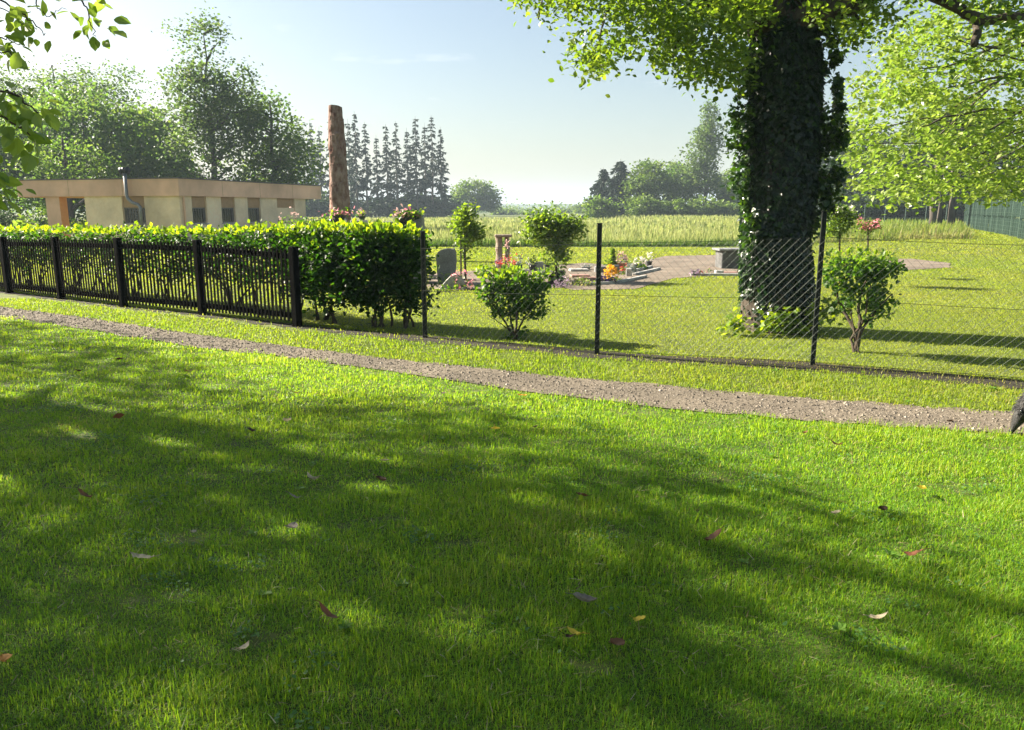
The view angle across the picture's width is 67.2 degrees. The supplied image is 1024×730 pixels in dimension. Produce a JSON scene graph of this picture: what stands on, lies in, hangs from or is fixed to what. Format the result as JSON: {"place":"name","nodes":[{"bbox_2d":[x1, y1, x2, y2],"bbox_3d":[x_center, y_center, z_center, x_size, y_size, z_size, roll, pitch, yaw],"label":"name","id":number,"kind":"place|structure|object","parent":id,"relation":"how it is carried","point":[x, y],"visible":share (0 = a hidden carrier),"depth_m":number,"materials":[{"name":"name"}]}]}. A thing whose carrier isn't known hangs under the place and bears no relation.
{"place":"outdoors","nodes":[
{"label":"outdoors","id":0,"kind":"place"},
{"bbox_2d":[7,201,707,210],"bbox_3d":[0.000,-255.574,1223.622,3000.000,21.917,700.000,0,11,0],"label":"hills","id":1,"kind":"structure","parent":0,"point":[524,206],"depth_m":913.00,"materials":[{"name":"plant"}]},
{"bbox_2d":[427,270,564,289],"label":"gravel path","id":2,"kind":"structure","parent":0,"point":[475,278],"depth_m":17.57,"materials":[{"name":"beige gravel"}]},
{"bbox_2d":[436,249,456,281],"bbox_3d":[-1.460,-2.210,17.180,0.452,0.776,0.160,0,11,0],"label":"headstone","id":3,"kind":"object","parent":2,"relation":"on","point":[447,264],"visible":0.63,"depth_m":17.09,"materials":[{"name":"grey stone"}]},
{"bbox_2d":[441,273,465,288],"bbox_3d":[-1.214,-1.718,15.792,0.557,0.317,0.240,0,11,0],"label":"headstone","id":4,"kind":"object","parent":2,"relation":"on","point":[460,280],"visible":0.7,"depth_m":15.68,"materials":[{"name":"stone"}]},
{"bbox_2d":[450,269,473,289],"bbox_3d":[-1.035,-1.723,15.655,0.538,0.453,0.606,0,11,0],"label":"heather clump","id":5,"kind":"object","parent":2,"relation":"on","point":[468,282],"visible":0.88,"depth_m":15.60,"materials":[{"name":"pink plant"}]},
{"bbox_2d":[0,211,1023,729],"bbox_3d":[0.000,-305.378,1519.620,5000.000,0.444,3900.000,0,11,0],"label":"ground","id":6,"kind":"structure","parent":0,"point":[152,601],"depth_m":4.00,"materials":[{"name":"green plant"}]},
{"bbox_2d":[0,210,34,237],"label":"dark shrub","id":7,"kind":"object","parent":6,"relation":"on","point":[5,216],"visible":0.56,"depth_m":43.20,"materials":[{"name":"green plant"}]},
{"bbox_2d":[12,213,49,254],"bbox_3d":[-17.261,-4.572,27.273,1.290,1.568,1.327,0,11,0],"label":"garden bush","id":8,"kind":"object","parent":6,"relation":"on","point":[20,222],"visible":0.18,"depth_m":27.16,"materials":[{"name":"green plant"}]},
{"bbox_2d":[6,216,86,233],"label":"hedge","id":9,"kind":"object","parent":6,"relation":"on","point":[40,222],"visible":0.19,"depth_m":51.00,"materials":[{"name":"green plant"}]},
{"bbox_2d":[0,0,130,214],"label":"broadleaf tree","id":10,"kind":"object","parent":6,"relation":"on","point":[25,118],"visible":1,"depth_m":4.12,"materials":[{"name":"green plant"}]},
{"bbox_2d":[2,127,134,224],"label":"mottled tree","id":11,"kind":"object","parent":6,"relation":"on","point":[68,170],"visible":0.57,"depth_m":52.06,"materials":[{"name":"green plant"}]},
{"bbox_2d":[0,51,157,154],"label":"thin crowned tree","id":12,"kind":"object","parent":6,"relation":"on","point":[118,88],"visible":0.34,"depth_m":65.95,"materials":[{"name":"green plant"}]},
{"bbox_2d":[0,72,194,226],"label":"willow tree","id":13,"kind":"object","parent":6,"relation":"on","point":[120,138],"visible":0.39,"depth_m":57.81,"materials":[{"name":"green plant"}]},
{"bbox_2d":[0,237,302,326],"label":"timber fence","id":14,"kind":"object","parent":6,"relation":"on","point":[117,247],"visible":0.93,"depth_m":12.27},
{"bbox_2d":[117,100,209,177],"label":"rounded tree","id":15,"kind":"object","parent":6,"relation":"on","point":[167,123],"visible":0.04,"depth_m":63.05,"materials":[{"name":"green plant"}]},
{"bbox_2d":[17,167,321,244],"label":"flat roofed building","id":16,"kind":"structure","parent":6,"relation":"on","point":[166,202],"depth_m":36.92,"materials":[{"name":"beige concrete"}]},
{"bbox_2d":[123,207,146,224],"bbox_3d":[-17.724,-7.014,36.277,1.361,0.791,0.240,3,12,16],"label":"window","id":17,"kind":"structure","parent":16,"relation":"in","point":[131,214],"depth_m":36.36,"materials":[{"name":"grey glass"}]},
{"bbox_2d":[192,208,208,224],"bbox_3d":[-14.944,-7.111,36.760,0.240,0.791,1.126,3,12,16],"label":"window","id":18,"kind":"structure","parent":16,"relation":"in","point":[199,216],"depth_m":36.85,"materials":[{"name":"grey glass"}]},
{"bbox_2d":[222,208,233,223],"bbox_3d":[-14.321,-7.523,38.798,0.240,0.791,1.167,3,12,16],"label":"window","id":19,"kind":"structure","parent":16,"relation":"in","point":[227,213],"depth_m":38.85,"materials":[{"name":"grey glass"}]},
{"bbox_2d":[248,208,261,222],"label":"window","id":20,"kind":"structure","parent":16,"relation":"in","point":[253,213],"depth_m":40.92,"materials":[{"name":"grey glass"}]},
{"bbox_2d":[277,208,294,225],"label":"door","id":21,"kind":"structure","parent":16,"relation":"in","point":[285,211],"depth_m":43.71,"materials":[{"name":"metal"}]},
{"bbox_2d":[147,0,286,181],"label":"birch tree","id":22,"kind":"object","parent":6,"relation":"on","point":[213,112],"visible":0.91,"depth_m":54.68,"materials":[{"name":"green plant"}]},
{"bbox_2d":[0,215,440,328],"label":"clipped hedge","id":23,"kind":"object","parent":6,"relation":"on","point":[389,270],"visible":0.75,"depth_m":10.69,"materials":[{"name":"green plant"}]},
{"bbox_2d":[224,81,328,200],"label":"rounded tree","id":24,"kind":"object","parent":6,"relation":"on","point":[280,166],"visible":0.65,"depth_m":57.21,"materials":[{"name":"green plant"}]},
{"bbox_2d":[7,198,580,212],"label":"woodland","id":25,"kind":"object","parent":6,"relation":"on","point":[560,205],"visible":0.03,"depth_m":356.78,"materials":[{"name":"green plant"}]},
{"bbox_2d":[292,215,329,225],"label":"hedge","id":26,"kind":"object","parent":6,"relation":"on","point":[310,220],"visible":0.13,"depth_m":33.31,"materials":[{"name":"green plant"}]},
{"bbox_2d":[303,123,319,184],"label":"spruce tree","id":27,"kind":"object","parent":6,"relation":"on","point":[310,133],"visible":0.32,"depth_m":154.49,"materials":[{"name":"green plant"}]},
{"bbox_2d":[315,131,328,201],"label":"spruce tree","id":28,"kind":"object","parent":6,"relation":"on","point":[323,177],"visible":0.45,"depth_m":166.48,"materials":[{"name":"green plant"}]},
{"bbox_2d":[313,599,337,617],"bbox_3d":[-0.716,0.942,2.970,0.090,0.074,0.062,-5,12,-22],"label":"fallen leaf","id":29,"kind":"object","parent":6,"relation":"on","point":[326,611],"visible":1,"depth_m":2.98,"materials":[{"name":"plant"}]},
{"bbox_2d":[330,219,346,237],"bbox_3d":[-4.255,-2.902,19.002,0.354,1.368,0.400,-1,11,-3],"label":"grave monument","id":30,"kind":"object","parent":6,"relation":"on","point":[335,220],"visible":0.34,"depth_m":18.68,"materials":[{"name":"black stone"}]},
{"bbox_2d":[319,206,358,218],"bbox_3d":[-4.211,-3.708,18.716,0.997,0.319,0.566,0,11,0],"label":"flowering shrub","id":31,"kind":"object","parent":30,"relation":"on","point":[337,214],"visible":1,"depth_m":18.65,"materials":[{"name":"plant"}]},
{"bbox_2d":[328,105,350,222],"bbox_3d":[-5.698,-5.926,25.342,1.000,4.987,1.001,8,14,34],"label":"bare trunk","id":32,"kind":"object","parent":6,"relation":"on","point":[339,196],"visible":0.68,"depth_m":24.98,"materials":[{"name":"brown wood"}]},
{"bbox_2d":[344,119,358,200],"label":"spruce tree","id":33,"kind":"object","parent":6,"relation":"on","point":[348,151],"visible":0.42,"depth_m":149.53,"materials":[{"name":"green plant"}]},
{"bbox_2d":[346,114,371,217],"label":"spruce tree","id":34,"kind":"object","parent":6,"relation":"on","point":[354,182],"visible":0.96,"depth_m":145.19,"materials":[{"name":"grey plant"}]},
{"bbox_2d":[354,122,377,216],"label":"spruce tree","id":35,"kind":"object","parent":6,"relation":"on","point":[369,173],"visible":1,"depth_m":145.25,"materials":[{"name":"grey plant"}]},
{"bbox_2d":[368,138,384,216],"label":"spruce tree","id":36,"kind":"object","parent":6,"relation":"on","point":[378,180],"visible":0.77,"depth_m":160.02,"materials":[{"name":"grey plant"}]},
{"bbox_2d":[29,214,740,246],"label":"crop field","id":37,"kind":"structure","parent":6,"relation":"on","point":[680,230],"depth_m":45.16,"materials":[{"name":"green plant"}]},
{"bbox_2d":[305,189,466,217],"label":"understorey bush","id":38,"kind":"object","parent":6,"relation":"on","point":[314,208],"visible":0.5,"depth_m":147.25,"materials":[{"name":"green plant"}]},
{"bbox_2d":[377,124,396,214],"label":"spruce tree","id":39,"kind":"object","parent":6,"relation":"on","point":[383,171],"visible":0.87,"depth_m":147.37,"materials":[{"name":"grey plant"}]},
{"bbox_2d":[387,122,406,216],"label":"spruce tree","id":40,"kind":"object","parent":6,"relation":"on","point":[396,187],"visible":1,"depth_m":145.24,"materials":[{"name":"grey plant"}]},
{"bbox_2d":[399,128,413,199],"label":"spruce tree","id":41,"kind":"object","parent":6,"relation":"on","point":[405,164],"visible":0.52,"depth_m":154.78,"materials":[{"name":"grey plant"}]},
{"bbox_2d":[398,217,427,283],"bbox_3d":[-2.204,-2.539,17.045,0.588,1.430,0.500,0,11,0],"label":"grave monument","id":42,"kind":"object","parent":6,"relation":"on","point":[419,222],"visible":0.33,"depth_m":16.72,"materials":[{"name":"black stone"}]},
{"bbox_2d":[390,204,411,221],"bbox_3d":[-2.362,-3.313,16.740,0.527,0.403,0.548,-4,12,-21],"label":"flower bowl","id":43,"kind":"object","parent":42,"relation":"on","point":[399,213],"visible":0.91,"depth_m":16.69,"materials":[{"name":"plant"}]},
{"bbox_2d":[397,206,423,221],"bbox_3d":[-2.258,-3.295,16.800,0.574,0.343,0.557,-5,12,-21],"label":"flower bowl","id":44,"kind":"object","parent":42,"relation":"on","point":[409,217],"visible":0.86,"depth_m":16.69,"materials":[{"name":"plant"}]},
{"bbox_2d":[407,204,425,219],"bbox_3d":[-2.092,-3.288,16.750,0.433,0.413,0.506,-4,12,-19],"label":"flower bowl","id":45,"kind":"object","parent":42,"relation":"on","point":[420,214],"visible":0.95,"depth_m":16.67,"materials":[{"name":"plant"}]},
{"bbox_2d":[405,119,426,210],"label":"spruce tree","id":46,"kind":"object","parent":6,"relation":"on","point":[415,177],"visible":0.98,"depth_m":145.15,"materials":[{"name":"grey plant"}]},
{"bbox_2d":[417,126,431,217],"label":"spruce tree","id":47,"kind":"object","parent":6,"relation":"on","point":[427,157],"visible":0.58,"depth_m":147.96,"materials":[{"name":"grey plant"}]},
{"bbox_2d":[369,193,485,216],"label":"understorey bush","id":48,"kind":"object","parent":6,"relation":"on","point":[467,201],"visible":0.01,"depth_m":156.51,"materials":[{"name":"green plant"}]},
{"bbox_2d":[421,117,440,216],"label":"spruce tree","id":49,"kind":"object","parent":6,"relation":"on","point":[431,179],"visible":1,"depth_m":145.17,"materials":[{"name":"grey plant"}]},
{"bbox_2d":[429,129,453,217],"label":"spruce tree","id":50,"kind":"object","parent":6,"relation":"on","point":[442,190],"visible":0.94,"depth_m":147.20,"materials":[{"name":"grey plant"}]},
{"bbox_2d":[444,199,492,279],"bbox_3d":[-0.979,-2.799,17.444,1.071,1.886,0.980,-4,12,-19],"label":"young tree","id":51,"kind":"object","parent":6,"relation":"on","point":[463,217],"visible":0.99,"depth_m":17.34,"materials":[{"name":"green plant"}]},
{"bbox_2d":[446,175,506,214],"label":"round field tree","id":52,"kind":"object","parent":6,"relation":"on","point":[483,196],"visible":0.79,"depth_m":183.73,"materials":[{"name":"green plant"}]},
{"bbox_2d":[4,349,998,630],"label":"lawn weeds","id":53,"kind":"object","parent":6,"relation":"on","point":[836,625],"visible":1,"depth_m":3.59,"materials":[{"name":"green plant"}]},
{"bbox_2d":[495,234,511,268],"bbox_3d":[-0.233,-3.000,20.711,0.460,1.002,0.300,-1,11,-3],"label":"stone monument","id":54,"kind":"object","parent":6,"relation":"on","point":[498,238],"visible":0.6,"depth_m":20.62,"materials":[{"name":"beige stone"}]},
{"bbox_2d":[490,205,519,214],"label":"hedgerow bush","id":55,"kind":"object","parent":6,"relation":"on","point":[509,211],"visible":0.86,"depth_m":224.40,"materials":[{"name":"green plant"}]},
{"bbox_2d":[0,228,1023,380],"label":"mown grass","id":56,"kind":"structure","parent":6,"relation":"on","point":[972,280],"depth_m":12.75,"materials":[{"name":"green plant"}]},
{"bbox_2d":[0,297,1023,414],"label":"verge grass","id":57,"kind":"structure","parent":6,"relation":"on","point":[817,388],"depth_m":8.04,"materials":[{"name":"green plant"}]},
{"bbox_2d":[0,351,1023,729],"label":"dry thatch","id":58,"kind":"object","parent":6,"relation":"on","point":[466,547],"visible":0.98,"depth_m":3.72,"materials":[{"name":"beige plant"}]},
{"bbox_2d":[0,291,1023,388],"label":"bare soil strip","id":59,"kind":"object","parent":6,"relation":"on","point":[1009,383],"visible":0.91,"depth_m":8.49,"materials":[{"name":"brown soil"}]},
{"bbox_2d":[473,264,554,339],"bbox_3d":[0.034,-0.756,9.624,1.024,1.023,0.714,0,11,0],"label":"round shrub","id":60,"kind":"object","parent":6,"relation":"on","point":[537,286],"visible":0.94,"depth_m":9.54,"materials":[{"name":"green plant"}]},
{"bbox_2d":[16,369,1023,728],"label":"clover patches","id":61,"kind":"object","parent":6,"relation":"on","point":[326,663],"visible":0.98,"depth_m":3.91,"materials":[{"name":"green plant"}]},
{"bbox_2d":[514,200,593,279],"bbox_3d":[0.945,-2.804,17.533,1.798,1.861,1.213,-1,11,-7],"label":"young tree","id":62,"kind":"object","parent":6,"relation":"on","point":[545,224],"visible":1,"depth_m":17.33,"materials":[{"name":"green plant"}]},
{"bbox_2d":[568,592,596,601],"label":"fallen leaf","id":63,"kind":"object","parent":6,"relation":"on","point":[583,597],"visible":1,"depth_m":3.10,"materials":[{"name":"grey plant"}]},
{"bbox_2d":[580,169,613,217],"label":"conifer tree","id":64,"kind":"object","parent":6,"relation":"on","point":[599,186],"visible":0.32,"depth_m":118.39,"materials":[{"name":"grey plant"}]},
{"bbox_2d":[577,195,620,219],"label":"field edge bush","id":65,"kind":"object","parent":6,"relation":"on","point":[606,208],"visible":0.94,"depth_m":104.75,"materials":[{"name":"green plant"}]},
{"bbox_2d":[607,248,617,267],"bbox_3d":[2.725,-2.824,20.783,0.598,0.701,0.519,0,11,0],"label":"dwarf conifer","id":66,"kind":"object","parent":6,"relation":"on","point":[612,260],"visible":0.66,"depth_m":20.70,"materials":[{"name":"green plant"}]},
{"bbox_2d":[590,160,637,216],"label":"conifer tree","id":67,"kind":"object","parent":6,"relation":"on","point":[617,179],"visible":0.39,"depth_m":116.04,"materials":[{"name":"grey plant"}]},
{"bbox_2d":[609,634,624,644],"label":"fallen leaf","id":68,"kind":"object","parent":6,"relation":"on","point":[618,641],"visible":1,"depth_m":2.81,"materials":[{"name":"plant"}]},
{"bbox_2d":[619,193,664,215],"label":"field edge bush","id":69,"kind":"object","parent":6,"relation":"on","point":[647,206],"visible":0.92,"depth_m":104.96,"materials":[{"name":"green plant"}]},
{"bbox_2d":[614,158,689,210],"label":"tree","id":70,"kind":"object","parent":6,"relation":"on","point":[646,178],"visible":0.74,"depth_m":113.66,"materials":[{"name":"green plant"}]},
{"bbox_2d":[654,196,701,215],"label":"field edge bush","id":71,"kind":"object","parent":6,"relation":"on","point":[678,207],"visible":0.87,"depth_m":104.94,"materials":[{"name":"green plant"}]},
{"bbox_2d":[658,159,702,203],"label":"tree","id":72,"kind":"object","parent":6,"relation":"on","point":[670,164],"visible":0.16,"depth_m":117.47,"materials":[{"name":"green plant"}]},
{"bbox_2d":[666,99,728,203],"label":"poplar tree","id":73,"kind":"object","parent":6,"relation":"on","point":[707,139],"visible":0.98,"depth_m":111.41,"materials":[{"name":"green plant"}]},
{"bbox_2d":[687,194,727,215],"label":"field edge bush","id":74,"kind":"object","parent":6,"relation":"on","point":[706,207],"visible":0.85,"depth_m":104.89,"materials":[{"name":"green plant"}]},
{"bbox_2d":[690,273,737,275],"bbox_3d":[5.092,-2.212,18.888,1.405,0.075,0.090,1,11,6],"label":"kerb stone","id":75,"kind":"object","parent":6,"relation":"on","point":[723,274],"visible":0.48,"depth_m":18.85,"materials":[{"name":"stone"}]},
{"bbox_2d":[704,525,725,540],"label":"fallen leaf","id":76,"kind":"object","parent":6,"relation":"on","point":[716,533],"visible":1,"depth_m":3.67,"materials":[{"name":"plant"}]},
{"bbox_2d":[420,211,1023,377],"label":"chain link fence","id":77,"kind":"object","parent":6,"relation":"on","point":[814,332],"visible":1,"depth_m":8.15,"materials":[{"name":"black metal"}]},
{"bbox_2d":[703,167,742,203],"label":"tree","id":78,"kind":"object","parent":6,"relation":"on","point":[726,195],"visible":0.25,"depth_m":116.01,"materials":[{"name":"green plant"}]},
{"bbox_2d":[709,199,739,216],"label":"field edge bush","id":79,"kind":"object","parent":6,"relation":"on","point":[731,210],"visible":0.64,"depth_m":104.59,"materials":[{"name":"green plant"}]},
{"bbox_2d":[500,0,1023,336],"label":"ivy clad tree","id":80,"kind":"object","parent":6,"relation":"on","point":[783,71],"visible":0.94,"depth_m":9.64,"materials":[{"name":"green plant"}]},
{"bbox_2d":[817,114,858,216],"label":"dark wood tree","id":81,"kind":"object","parent":6,"relation":"on","point":[824,163],"visible":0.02,"depth_m":79.82,"materials":[{"name":"green plant"}]},
{"bbox_2d":[819,201,866,282],"bbox_3d":[7.058,-2.588,16.555,0.956,1.824,0.807,7,13,32],"label":"standard rose","id":82,"kind":"object","parent":6,"relation":"on","point":[843,219],"visible":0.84,"depth_m":16.36,"materials":[{"name":"green plant"}]},
{"bbox_2d":[822,121,897,211],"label":"dark wood tree","id":83,"kind":"object","parent":6,"relation":"on","point":[856,175],"visible":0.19,"depth_m":72.78,"materials":[{"name":"green plant"}]},
{"bbox_2d":[816,244,907,352],"bbox_3d":[3.876,-0.708,8.637,0.972,1.272,0.728,0,11,0],"label":"round shrub","id":84,"kind":"object","parent":6,"relation":"on","point":[874,280],"visible":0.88,"depth_m":8.55,"materials":[{"name":"green plant"}]},
{"bbox_2d":[851,217,884,260],"bbox_3d":[8.435,-2.835,18.523,0.841,1.529,0.653,0,11,0],"label":"standard rose","id":85,"kind":"object","parent":6,"relation":"on","point":[874,223],"visible":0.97,"depth_m":18.38,"materials":[{"name":"pink plant"}]},
{"bbox_2d":[851,129,933,218],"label":"dark wood tree","id":86,"kind":"object","parent":6,"relation":"on","point":[884,164],"visible":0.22,"depth_m":69.07,"materials":[{"name":"green plant"}]},
{"bbox_2d":[811,217,978,243],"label":"rough meadow","id":87,"kind":"structure","parent":6,"relation":"on","point":[895,229],"depth_m":34.05,"materials":[{"name":"green plant"}]},
{"bbox_2d":[848,204,963,220],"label":"field wire fence","id":88,"kind":"object","parent":6,"relation":"on","point":[925,217],"visible":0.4,"depth_m":58.89,"materials":[{"name":"grey metal"}]},
{"bbox_2d":[815,191,1015,221],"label":"dark hedge","id":89,"kind":"object","parent":6,"relation":"on","point":[874,211],"visible":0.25,"depth_m":66.20,"materials":[{"name":"green plant"}]},
{"bbox_2d":[825,0,1023,214],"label":"broadleaf tree","id":90,"kind":"object","parent":6,"relation":"on","point":[924,95],"visible":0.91,"depth_m":12.60,"materials":[{"name":"green plant"}]},
{"bbox_2d":[890,102,994,225],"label":"slender tree","id":91,"kind":"object","parent":6,"relation":"on","point":[932,216],"visible":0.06,"depth_m":48.06,"materials":[{"name":"green plant"}]},
{"bbox_2d":[894,101,998,224],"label":"slender tree","id":92,"kind":"object","parent":6,"relation":"on","point":[940,214],"visible":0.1,"depth_m":47.82,"materials":[{"name":"green plant"}]},
{"bbox_2d":[923,142,1001,219],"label":"dark wood tree","id":93,"kind":"object","parent":6,"relation":"on","point":[961,176],"visible":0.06,"depth_m":67.16,"materials":[{"name":"green plant"}]},
{"bbox_2d":[910,99,1017,224],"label":"slender tree","id":94,"kind":"object","parent":6,"relation":"on","point":[952,210],"visible":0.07,"depth_m":48.69,"materials":[{"name":"green plant"}]},
{"bbox_2d":[959,145,1023,223],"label":"dark wood tree","id":95,"kind":"object","parent":6,"relation":"on","point":[997,167],"visible":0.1,"depth_m":63.43,"materials":[{"name":"green plant"}]},
{"bbox_2d":[963,199,1023,239],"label":"green screen fence","id":96,"kind":"object","parent":6,"relation":"on","point":[1007,225],"visible":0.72,"depth_m":38.02,"materials":[{"name":"metal"}]},
{"bbox_2d":[0,306,1023,434],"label":"path","id":97,"kind":"structure","parent":0,"point":[899,419],"depth_m":6.83,"materials":[{"name":"beige gravel"}]},
{"bbox_2d":[1009,390,1023,432],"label":"dog","id":98,"kind":"object","parent":97,"relation":"on","point":[1017,421],"visible":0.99,"depth_m":5.54},
{"bbox_2d":[0,0,1023,204],"label":"sky","id":99,"kind":"structure","parent":0,"point":[482,78],"materials":[{"name":"blue"}]},
{"bbox_2d":[549,255,737,289],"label":"gravel path","id":100,"kind":"structure","parent":0,"point":[692,262],"depth_m":20.11,"materials":[{"name":"beige gravel"}]},
{"bbox_2d":[565,276,594,285],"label":"shrub","id":101,"kind":"object","parent":100,"relation":"on","point":[582,282],"visible":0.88,"depth_m":16.45,"materials":[{"name":"green plant"}]},
{"bbox_2d":[603,264,618,278],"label":"potted flowers","id":102,"kind":"object","parent":100,"relation":"on","point":[612,268],"visible":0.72,"depth_m":17.77,"materials":[{"name":"yellow plant"}]},
{"bbox_2d":[616,250,628,269],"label":"potted flowers","id":103,"kind":"object","parent":100,"relation":"on","point":[620,259],"visible":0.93,"depth_m":20.67,"materials":[{"name":"pink plant"}]},
{"bbox_2d":[617,275,646,282],"bbox_3d":[2.768,-1.970,17.688,0.090,0.075,1.712,6,13,29],"label":"kerb stone","id":104,"kind":"object","parent":100,"relation":"on","point":[631,279],"visible":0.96,"depth_m":17.56,"materials":[{"name":"stone"}]},
{"bbox_2d":[712,248,739,267],"bbox_3d":[6.044,-2.968,21.409,0.799,0.545,0.800,0,11,0],"label":"stone tomb","id":105,"kind":"object","parent":100,"relation":"on","point":[729,252],"visible":0.56,"depth_m":21.11,"materials":[{"name":"stone"}]},
{"bbox_2d":[889,259,953,269],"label":"gravel path","id":106,"kind":"structure","parent":0,"point":[926,264],"depth_m":22.55,"materials":[{"name":"beige gravel"}]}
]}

